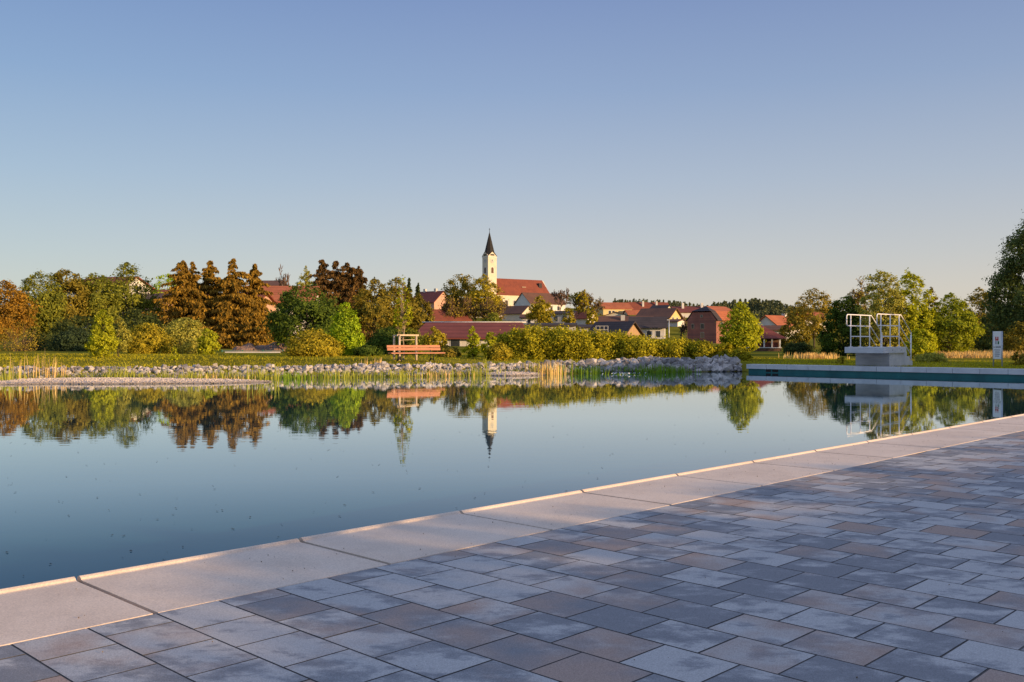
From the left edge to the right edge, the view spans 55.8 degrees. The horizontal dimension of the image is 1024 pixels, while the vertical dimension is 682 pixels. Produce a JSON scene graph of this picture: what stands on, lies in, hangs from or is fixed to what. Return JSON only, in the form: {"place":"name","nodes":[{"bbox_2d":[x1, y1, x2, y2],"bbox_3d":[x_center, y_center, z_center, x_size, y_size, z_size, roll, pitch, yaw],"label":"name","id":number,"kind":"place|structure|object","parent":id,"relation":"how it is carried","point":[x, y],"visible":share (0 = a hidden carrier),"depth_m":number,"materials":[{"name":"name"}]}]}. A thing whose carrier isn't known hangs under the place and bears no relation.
{"place":"outdoors","nodes":[
{"label":"outdoors","id":0,"kind":"place"},
{"bbox_2d":[0,308,1021,377],"bbox_3d":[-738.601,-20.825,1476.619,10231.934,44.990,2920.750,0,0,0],"label":"ground","id":1,"kind":"structure","parent":0,"point":[674,331],"depth_m":40.16,"materials":[{"name":"plant"}]},
{"bbox_2d":[0,280,42,349],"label":"tree","id":2,"kind":"object","parent":1,"relation":"on","point":[9,313],"visible":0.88,"depth_m":65.74,"materials":[{"name":"orange plant"}]},
{"bbox_2d":[0,318,51,350],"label":"bare shrub","id":3,"kind":"object","parent":1,"relation":"on","point":[21,347],"visible":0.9,"depth_m":59.80,"materials":[{"name":"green plant"}]},
{"bbox_2d":[19,330,64,350],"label":"dark shrub","id":4,"kind":"object","parent":1,"relation":"on","point":[48,336],"visible":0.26,"depth_m":62.31,"materials":[{"name":"green plant"}]},
{"bbox_2d":[18,270,67,339],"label":"leafy tree","id":5,"kind":"object","parent":1,"relation":"on","point":[52,305],"visible":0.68,"depth_m":71.32,"materials":[{"name":"green plant"}]},
{"bbox_2d":[38,268,91,328],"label":"leafy tree","id":6,"kind":"object","parent":1,"relation":"on","point":[74,286],"visible":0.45,"depth_m":73.55,"materials":[{"name":"green plant"}]},
{"bbox_2d":[47,325,97,351],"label":"dark shrub","id":7,"kind":"object","parent":1,"relation":"on","point":[66,341],"visible":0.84,"depth_m":59.12,"materials":[{"name":"green plant"}]},
{"bbox_2d":[47,312,108,348],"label":"dark shrub","id":8,"kind":"object","parent":1,"relation":"on","point":[63,325],"visible":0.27,"depth_m":65.99,"materials":[{"name":"green plant"}]},
{"bbox_2d":[72,272,123,327],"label":"leafy tree","id":9,"kind":"object","parent":1,"relation":"on","point":[97,301],"visible":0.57,"depth_m":75.36,"materials":[{"name":"green plant"}]},
{"bbox_2d":[83,309,121,356],"bbox_3d":[-17.804,-0.279,41.945,1.545,2.250,1.454,0,0,43],"label":"young birch","id":10,"kind":"object","parent":1,"relation":"on","point":[103,341],"visible":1,"depth_m":41.76,"materials":[{"name":"green plant"}]},
{"bbox_2d":[111,316,131,355],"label":"young birch","id":11,"kind":"object","parent":1,"relation":"on","point":[125,338],"visible":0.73,"depth_m":43.95,"materials":[{"name":"green plant"}]},
{"bbox_2d":[102,262,161,336],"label":"tall tree","id":12,"kind":"object","parent":1,"relation":"on","point":[137,300],"visible":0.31,"depth_m":83.51,"materials":[{"name":"green plant"}]},
{"bbox_2d":[111,307,166,344],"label":"dark shrub","id":13,"kind":"object","parent":1,"relation":"on","point":[137,318],"visible":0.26,"depth_m":65.33,"materials":[{"name":"green plant"}]},
{"bbox_2d":[119,322,177,353],"bbox_3d":[-19.693,-0.107,52.016,3.158,1.848,3.074,0,0,0],"label":"round shrub","id":14,"kind":"object","parent":1,"relation":"on","point":[153,340],"visible":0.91,"depth_m":51.44,"materials":[{"name":"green plant"}]},
{"bbox_2d":[134,260,214,340],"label":"spruce","id":15,"kind":"object","parent":1,"relation":"on","point":[183,292],"visible":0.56,"depth_m":81.35,"materials":[{"name":"brown plant"}]},
{"bbox_2d":[158,317,209,352],"bbox_3d":[-18.333,-0.267,54.056,3.438,2.187,3.258,0,0,0],"label":"round shrub","id":16,"kind":"object","parent":1,"relation":"on","point":[187,335],"visible":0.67,"depth_m":53.36,"materials":[{"name":"green plant"}]},
{"bbox_2d":[179,298,217,341],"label":"spruce","id":17,"kind":"object","parent":1,"relation":"on","point":[199,312],"visible":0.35,"depth_m":78.74,"materials":[{"name":"brown plant"}]},
{"bbox_2d":[195,328,221,354],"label":"round shrub","id":18,"kind":"object","parent":1,"relation":"on","point":[209,344],"visible":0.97,"depth_m":49.80,"materials":[{"name":"green plant"}]},
{"bbox_2d":[195,260,226,324],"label":"spruce","id":19,"kind":"object","parent":1,"relation":"on","point":[210,285],"visible":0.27,"depth_m":84.51,"materials":[{"name":"brown plant"}]},
{"bbox_2d":[196,302,249,348],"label":"spruce","id":20,"kind":"object","parent":1,"relation":"on","point":[225,329],"visible":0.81,"depth_m":77.45,"materials":[{"name":"brown plant"}]},
{"bbox_2d":[202,258,274,343],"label":"spruce","id":21,"kind":"object","parent":1,"relation":"on","point":[233,285],"visible":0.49,"depth_m":81.25,"materials":[{"name":"brown plant"}]},
{"bbox_2d":[232,299,273,348],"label":"spruce","id":22,"kind":"object","parent":1,"relation":"on","point":[255,334],"visible":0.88,"depth_m":76.64,"materials":[{"name":"brown plant"}]},
{"bbox_2d":[242,263,284,343],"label":"spruce","id":23,"kind":"object","parent":1,"relation":"on","point":[256,283],"visible":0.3,"depth_m":82.62,"materials":[{"name":"brown plant"}]},
{"bbox_2d":[261,286,320,342],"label":"long house","id":24,"kind":"structure","parent":1,"relation":"on","point":[275,290],"depth_m":130.60,"materials":[{"name":"red tile"}]},
{"bbox_2d":[1,367,595,378],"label":"shore plants","id":25,"kind":"object","parent":1,"relation":"on","point":[65,375],"visible":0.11,"depth_m":30.58,"materials":[{"name":"plant"}]},
{"bbox_2d":[258,282,347,345],"bbox_3d":[-13.266,-1.493,62.183,5.933,4.640,5.764,0,0,0],"label":"dark maple","id":26,"kind":"object","parent":1,"relation":"on","point":[311,313],"visible":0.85,"depth_m":60.74,"materials":[{"name":"green plant"}]},
{"bbox_2d":[281,327,344,356],"bbox_3d":[-9.194,0.122,45.031,2.909,1.520,3.179,0,0,0],"label":"golden shrub","id":27,"kind":"object","parent":1,"relation":"on","point":[314,344],"visible":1,"depth_m":44.25,"materials":[{"name":"yellow plant"}]},
{"bbox_2d":[308,259,338,328],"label":"copper conifer","id":28,"kind":"object","parent":1,"relation":"on","point":[320,280],"visible":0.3,"depth_m":149.31,"materials":[{"name":"brown plant"}]},
{"bbox_2d":[322,260,354,335],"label":"copper conifer","id":29,"kind":"object","parent":1,"relation":"on","point":[335,281],"visible":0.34,"depth_m":149.09,"materials":[{"name":"brown plant"}]},
{"bbox_2d":[326,302,365,355],"bbox_3d":[-8.130,-0.530,47.067,2.180,2.762,2.236,0,0,0],"label":"light tree","id":30,"kind":"object","parent":1,"relation":"on","point":[344,330],"visible":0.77,"depth_m":46.64,"materials":[{"name":"green plant"}]},
{"bbox_2d":[0,352,694,367],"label":"meadow grass","id":31,"kind":"structure","parent":1,"relation":"on","point":[163,354],"depth_m":39.20,"materials":[{"name":"plant"}]},
{"bbox_2d":[330,262,365,341],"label":"copper conifer","id":32,"kind":"object","parent":1,"relation":"on","point":[348,269],"visible":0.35,"depth_m":149.25,"materials":[{"name":"brown plant"}]},
{"bbox_2d":[349,266,378,341],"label":"copper conifer","id":33,"kind":"object","parent":1,"relation":"on","point":[357,273],"visible":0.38,"depth_m":149.34,"materials":[{"name":"brown plant"}]},
{"bbox_2d":[351,344,384,355],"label":"shrub","id":34,"kind":"object","parent":1,"relation":"on","point":[365,350],"visible":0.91,"depth_m":45.58,"materials":[{"name":"green plant"}]},
{"bbox_2d":[0,358,741,377],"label":"rubble","id":35,"kind":"object","parent":1,"relation":"on","point":[377,367],"visible":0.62,"depth_m":31.49,"materials":[{"name":"stone"}]},
{"bbox_2d":[348,276,397,335],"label":"alder","id":36,"kind":"object","parent":1,"relation":"on","point":[375,312],"visible":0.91,"depth_m":107.28,"materials":[{"name":"green plant"}]},
{"bbox_2d":[365,326,401,354],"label":"dark hedge shrub","id":37,"kind":"object","parent":1,"relation":"on","point":[380,339],"visible":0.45,"depth_m":51.20,"materials":[{"name":"green plant"}]},
{"bbox_2d":[375,277,419,329],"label":"alder","id":38,"kind":"object","parent":1,"relation":"on","point":[394,289],"visible":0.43,"depth_m":111.46,"materials":[{"name":"green plant"}]},
{"bbox_2d":[393,275,412,359],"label":"staked sapling","id":39,"kind":"object","parent":1,"relation":"on","point":[401,322],"visible":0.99,"depth_m":38.56,"materials":[{"name":"green plant"}]},
{"bbox_2d":[395,328,424,354],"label":"dark hedge shrub","id":40,"kind":"object","parent":1,"relation":"on","point":[410,342],"visible":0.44,"depth_m":49.63,"materials":[{"name":"green plant"}]},
{"bbox_2d":[387,345,444,361],"bbox_3d":[-3.715,0.480,37.405,2.220,0.638,0.571,0,0,-28],"label":"park bench","id":41,"kind":"object","parent":1,"relation":"on","point":[405,347],"visible":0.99,"depth_m":37.42,"materials":[{"name":"brown wood"}]},
{"bbox_2d":[406,294,434,329],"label":"alder","id":42,"kind":"object","parent":1,"relation":"on","point":[421,318],"visible":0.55,"depth_m":115.37,"materials":[{"name":"green plant"}]},
{"bbox_2d":[413,288,446,308],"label":"pink house","id":43,"kind":"structure","parent":1,"relation":"on","point":[434,298],"depth_m":296.64,"materials":[{"name":"red tile"}]},
{"bbox_2d":[421,326,447,351],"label":"young tree","id":44,"kind":"object","parent":1,"relation":"on","point":[435,338],"visible":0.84,"depth_m":46.72,"materials":[{"name":"green plant"}]},
{"bbox_2d":[427,309,471,321],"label":"red roof house","id":45,"kind":"structure","parent":1,"relation":"on","point":[439,316],"depth_m":202.68,"materials":[{"name":"tile"}]},
{"bbox_2d":[437,345,461,356],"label":"shrub","id":46,"kind":"object","parent":1,"relation":"on","point":[451,351],"visible":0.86,"depth_m":43.70,"materials":[{"name":"green plant"}]},
{"bbox_2d":[438,295,461,317],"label":"budding tree","id":47,"kind":"object","parent":1,"relation":"on","point":[450,306],"visible":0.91,"depth_m":203.56,"materials":[{"name":"green plant"}]},
{"bbox_2d":[441,274,476,306],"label":"tree","id":48,"kind":"object","parent":1,"relation":"on","point":[454,292],"visible":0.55,"depth_m":223.07,"materials":[{"name":"green plant"}]},
{"bbox_2d":[457,294,478,321],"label":"budding tree","id":49,"kind":"object","parent":1,"relation":"on","point":[468,308],"visible":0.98,"depth_m":205.00,"materials":[{"name":"green plant"}]},
{"bbox_2d":[460,326,480,358],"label":"bank sapling","id":50,"kind":"object","parent":1,"relation":"on","point":[474,347],"visible":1,"depth_m":41.91,"materials":[{"name":"green plant"}]},
{"bbox_2d":[418,322,525,345],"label":"hall","id":51,"kind":"structure","parent":1,"relation":"on","point":[457,333],"depth_m":98.02,"materials":[{"name":"red tile"}]},
{"bbox_2d":[460,274,505,318],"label":"tree","id":52,"kind":"object","parent":1,"relation":"on","point":[475,295],"visible":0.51,"depth_m":218.65,"materials":[{"name":"green plant"}]},
{"bbox_2d":[477,296,510,321],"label":"budding tree","id":53,"kind":"object","parent":1,"relation":"on","point":[483,308],"visible":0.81,"depth_m":204.54,"materials":[{"name":"green plant"}]},
{"bbox_2d":[484,342,512,360],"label":"round shrub","id":54,"kind":"object","parent":1,"relation":"on","point":[495,351],"visible":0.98,"depth_m":40.67,"materials":[{"name":"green plant"}]},
{"bbox_2d":[493,329,533,358],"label":"hedge shrub","id":55,"kind":"object","parent":1,"relation":"on","point":[502,338],"visible":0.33,"depth_m":44.70,"materials":[{"name":"green plant"}]},
{"bbox_2d":[482,228,548,306],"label":"church","id":56,"kind":"structure","parent":1,"relation":"on","point":[513,289],"depth_m":521.29,"materials":[{"name":"paint"}]},
{"bbox_2d":[501,305,529,320],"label":"cottage","id":57,"kind":"structure","parent":1,"relation":"on","point":[512,313],"depth_m":297.62,"materials":[{"name":"grey tile"}]},
{"bbox_2d":[505,322,557,359],"bbox_3d":[0.861,0.044,45.207,2.862,1.876,2.947,0,0,-26],"label":"hedge shrub","id":58,"kind":"object","parent":1,"relation":"on","point":[532,338],"visible":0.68,"depth_m":44.36,"materials":[{"name":"green plant"}]},
{"bbox_2d":[513,292,566,310],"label":"gable barn","id":59,"kind":"structure","parent":1,"relation":"on","point":[525,299],"depth_m":426.58,"materials":[{"name":"paint"}]},
{"bbox_2d":[524,295,555,322],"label":"village tree","id":60,"kind":"object","parent":1,"relation":"on","point":[536,311],"visible":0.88,"depth_m":233.84,"materials":[{"name":"green plant"}]},
{"bbox_2d":[521,323,576,359],"bbox_3d":[1.685,0.099,45.532,2.989,2.030,3.155,0,0,0],"label":"hedge shrub","id":61,"kind":"object","parent":1,"relation":"on","point":[551,335],"visible":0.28,"depth_m":44.59,"materials":[{"name":"green plant"}]},
{"bbox_2d":[541,323,592,359],"bbox_3d":[2.532,0.081,45.115,2.799,1.829,3.003,0,0,0],"label":"hedge shrub","id":62,"kind":"object","parent":1,"relation":"on","point":[559,337],"visible":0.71,"depth_m":44.16,"materials":[{"name":"green plant"}]},
{"bbox_2d":[566,289,590,318],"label":"budding tree","id":63,"kind":"object","parent":1,"relation":"on","point":[580,298],"visible":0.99,"depth_m":249.75,"materials":[{"name":"green plant"}]},
{"bbox_2d":[557,328,613,359],"bbox_3d":[3.463,0.180,45.066,3.091,1.623,2.803,0,0,0],"label":"hedge shrub","id":64,"kind":"object","parent":1,"relation":"on","point":[594,354],"visible":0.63,"depth_m":44.15,"materials":[{"name":"green plant"}]},
{"bbox_2d":[584,329,628,359],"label":"hedge shrub","id":65,"kind":"object","parent":1,"relation":"on","point":[608,351],"visible":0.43,"depth_m":44.43,"materials":[{"name":"green plant"}]},
{"bbox_2d":[596,302,632,314],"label":"yellow house","id":66,"kind":"structure","parent":1,"relation":"on","point":[612,307],"depth_m":381.10,"materials":[{"name":"orange tile"}]},
{"bbox_2d":[590,321,643,337],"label":"timber barn","id":67,"kind":"structure","parent":1,"relation":"on","point":[629,327],"depth_m":138.84,"materials":[{"name":"tile"}]},
{"bbox_2d":[594,331,648,359],"bbox_3d":[5.175,0.211,45.390,3.108,1.552,3.040,0,0,0],"label":"hedge shrub","id":68,"kind":"object","parent":1,"relation":"on","point":[622,339],"visible":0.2,"depth_m":44.40,"materials":[{"name":"green plant"}]},
{"bbox_2d":[614,335,668,358],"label":"hedge shrub","id":69,"kind":"object","parent":1,"relation":"on","point":[650,347],"visible":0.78,"depth_m":43.97,"materials":[{"name":"green plant"}]},
{"bbox_2d":[628,317,667,338],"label":"white house","id":70,"kind":"structure","parent":1,"relation":"on","point":[654,327],"depth_m":169.16,"materials":[{"name":"tile"}]},
{"bbox_2d":[636,308,683,318],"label":"chalet house","id":71,"kind":"structure","parent":1,"relation":"on","point":[671,313],"depth_m":263.15,"materials":[{"name":"grey tile"}]},
{"bbox_2d":[651,334,696,357],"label":"hedge shrub","id":72,"kind":"object","parent":1,"relation":"on","point":[671,347],"visible":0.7,"depth_m":44.07,"materials":[{"name":"green plant"}]},
{"bbox_2d":[689,340,716,358],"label":"hedge shrub","id":73,"kind":"object","parent":1,"relation":"on","point":[701,348],"visible":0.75,"depth_m":43.66,"materials":[{"name":"green plant"}]},
{"bbox_2d":[686,306,733,342],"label":"brick mill","id":74,"kind":"object","parent":1,"relation":"on","point":[702,325],"visible":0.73,"depth_m":149.80,"materials":[{"name":"brick"}]},
{"bbox_2d":[715,301,766,352],"bbox_3d":[10.653,-0.423,44.893,2.356,2.873,2.433,0,0,0],"label":"round tree","id":75,"kind":"object","parent":1,"relation":"on","point":[742,331],"visible":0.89,"depth_m":44.41,"materials":[{"name":"green plant"}]},
{"bbox_2d":[729,346,752,360],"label":"shrub","id":76,"kind":"object","parent":1,"relation":"on","point":[741,353],"visible":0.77,"depth_m":42.73,"materials":[{"name":"green plant"}]},
{"bbox_2d":[734,325,785,350],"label":"open shed","id":77,"kind":"structure","parent":1,"relation":"on","point":[773,341],"depth_m":72.00,"materials":[{"name":"red tile"}]},
{"bbox_2d":[711,298,817,313],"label":"forest","id":78,"kind":"object","parent":1,"relation":"on","point":[754,304],"visible":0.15,"depth_m":732.29,"materials":[{"name":"plant"}]},
{"bbox_2d":[758,313,802,337],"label":"white house","id":79,"kind":"structure","parent":1,"relation":"on","point":[771,320],"depth_m":202.31,"materials":[{"name":"orange tile"}]},
{"bbox_2d":[777,314,811,347],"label":"airy tree","id":80,"kind":"object","parent":1,"relation":"on","point":[804,333],"visible":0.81,"depth_m":87.67,"materials":[{"name":"green plant"}]},
{"bbox_2d":[778,341,816,354],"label":"shrub","id":81,"kind":"object","parent":1,"relation":"on","point":[803,347],"visible":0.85,"depth_m":61.48,"materials":[{"name":"green plant"}]},
{"bbox_2d":[783,288,839,347],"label":"airy tree","id":82,"kind":"object","parent":1,"relation":"on","point":[800,311],"visible":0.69,"depth_m":91.25,"materials":[{"name":"green plant"}]},
{"bbox_2d":[783,352,849,358],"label":"reed clump","id":83,"kind":"object","parent":1,"relation":"on","point":[811,355],"visible":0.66,"depth_m":47.69,"materials":[{"name":"plant"}]},
{"bbox_2d":[812,294,865,355],"bbox_3d":[19.891,-0.889,57.913,3.685,3.830,3.333,0,0,0],"label":"dark round tree","id":84,"kind":"object","parent":1,"relation":"on","point":[842,330],"visible":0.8,"depth_m":57.55,"materials":[{"name":"green plant"}]},
{"bbox_2d":[841,276,870,319],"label":"budding tree","id":85,"kind":"object","parent":1,"relation":"on","point":[860,293],"visible":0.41,"depth_m":119.18,"materials":[{"name":"green plant"}]},
{"bbox_2d":[845,313,912,365],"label":"diving platform","id":86,"kind":"structure","parent":1,"relation":"on","point":[869,355],"depth_m":33.65,"materials":[{"name":"concrete"}]},
{"bbox_2d":[855,269,909,346],"bbox_3d":[21.088,-1.529,54.970,3.250,5.126,3.077,0,0,0],"label":"poplar","id":87,"kind":"object","parent":1,"relation":"on","point":[877,304],"visible":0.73,"depth_m":54.48,"materials":[{"name":"plant"}]},
{"bbox_2d":[742,357,1023,368],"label":"meadow grass","id":88,"kind":"structure","parent":1,"relation":"on","point":[915,362],"depth_m":37.65,"materials":[{"name":"plant"}]},
{"bbox_2d":[746,364,1023,378],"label":"pool wall","id":89,"kind":"structure","parent":1,"relation":"on","point":[998,373],"depth_m":32.46,"materials":[{"name":"concrete"}]},
{"bbox_2d":[879,267,942,350],"bbox_3d":[22.975,-1.613,56.001,3.664,5.269,3.559,0,0,0],"label":"poplar","id":90,"kind":"object","parent":1,"relation":"on","point":[922,315],"visible":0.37,"depth_m":55.23,"materials":[{"name":"green plant"}]},
{"bbox_2d":[900,328,938,357],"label":"shrub","id":91,"kind":"object","parent":1,"relation":"on","point":[927,345],"visible":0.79,"depth_m":49.63,"materials":[{"name":"green plant"}]},
{"bbox_2d":[913,352,949,361],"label":"shrub","id":92,"kind":"object","parent":1,"relation":"on","point":[929,357],"visible":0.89,"depth_m":40.67,"materials":[{"name":"green plant"}]},
{"bbox_2d":[922,292,987,353],"bbox_3d":[25.374,-0.928,55.993,3.692,3.840,3.560,0,0,0],"label":"dark round tree","id":93,"kind":"object","parent":1,"relation":"on","point":[943,322],"visible":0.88,"depth_m":55.24,"materials":[{"name":"green plant"}]},
{"bbox_2d":[951,287,997,350],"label":"airy tree","id":94,"kind":"object","parent":1,"relation":"on","point":[974,300],"visible":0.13,"depth_m":77.81,"materials":[{"name":"green plant"}]},
{"bbox_2d":[935,349,1023,357],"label":"dry reed belt","id":95,"kind":"object","parent":1,"relation":"on","point":[976,354],"visible":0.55,"depth_m":51.28,"materials":[{"name":"plant"}]},
{"bbox_2d":[973,312,1019,351],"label":"airy tree","id":96,"kind":"object","parent":1,"relation":"on","point":[982,342],"visible":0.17,"depth_m":71.55,"materials":[{"name":"green plant"}]},
{"bbox_2d":[993,331,1002,366],"bbox_3d":[16.979,0.380,33.800,0.050,1.441,0.550,0,0,-6],"label":"info sign","id":97,"kind":"object","parent":1,"relation":"on","point":[997,344],"visible":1,"depth_m":33.72,"materials":[{"name":"metal"}]},
{"bbox_2d":[976,209,1023,349],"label":"dark tree","id":98,"kind":"object","parent":1,"relation":"on","point":[1010,312],"visible":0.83,"depth_m":59.85,"materials":[{"name":"green plant"}]},
{"bbox_2d":[991,321,1023,352],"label":"airy tree","id":99,"kind":"object","parent":1,"relation":"on","point":[1011,342],"visible":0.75,"depth_m":56.61,"materials":[{"name":"green plant"}]},
{"bbox_2d":[0,431,1023,681],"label":"paving","id":100,"kind":"structure","parent":0,"point":[800,519],"depth_m":3.18,"materials":[{"name":"stone"}]},
{"bbox_2d":[0,372,1023,588],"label":"water","id":101,"kind":"structure","parent":0,"point":[169,455],"depth_m":11.26,"materials":[{"name":"blue liquid"}]},
{"bbox_2d":[1,377,271,383],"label":"gravel island","id":102,"kind":"structure","parent":101,"relation":"in","point":[109,380],"depth_m":26.83,"materials":[{"name":"gravel"}]},
{"bbox_2d":[489,371,545,375],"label":"gravel island","id":103,"kind":"structure","parent":101,"relation":"in","point":[512,373],"depth_m":32.65,"materials":[{"name":"gravel"}]},
{"bbox_2d":[524,360,573,375],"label":"reed clump","id":104,"kind":"object","parent":101,"relation":"in","point":[555,371],"visible":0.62,"depth_m":33.27,"materials":[{"name":"plant"}]},
{"bbox_2d":[624,363,684,373],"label":"reed clump","id":105,"kind":"object","parent":101,"relation":"on","point":[657,369],"visible":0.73,"depth_m":35.19,"materials":[{"name":"plant"}]},
{"bbox_2d":[0,0,1023,318],"label":"sky","id":106,"kind":"structure","parent":0,"point":[695,152],"materials":[{"name":"blue"}]},
{"label":"ground","id":107,"kind":"structure","parent":0,"visible":0},
{"bbox_2d":[0,414,1023,646],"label":"pool edge","id":108,"kind":"object","parent":107,"relation":"on","point":[32,611],"visible":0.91,"depth_m":4.15,"materials":[{"name":"concrete"}]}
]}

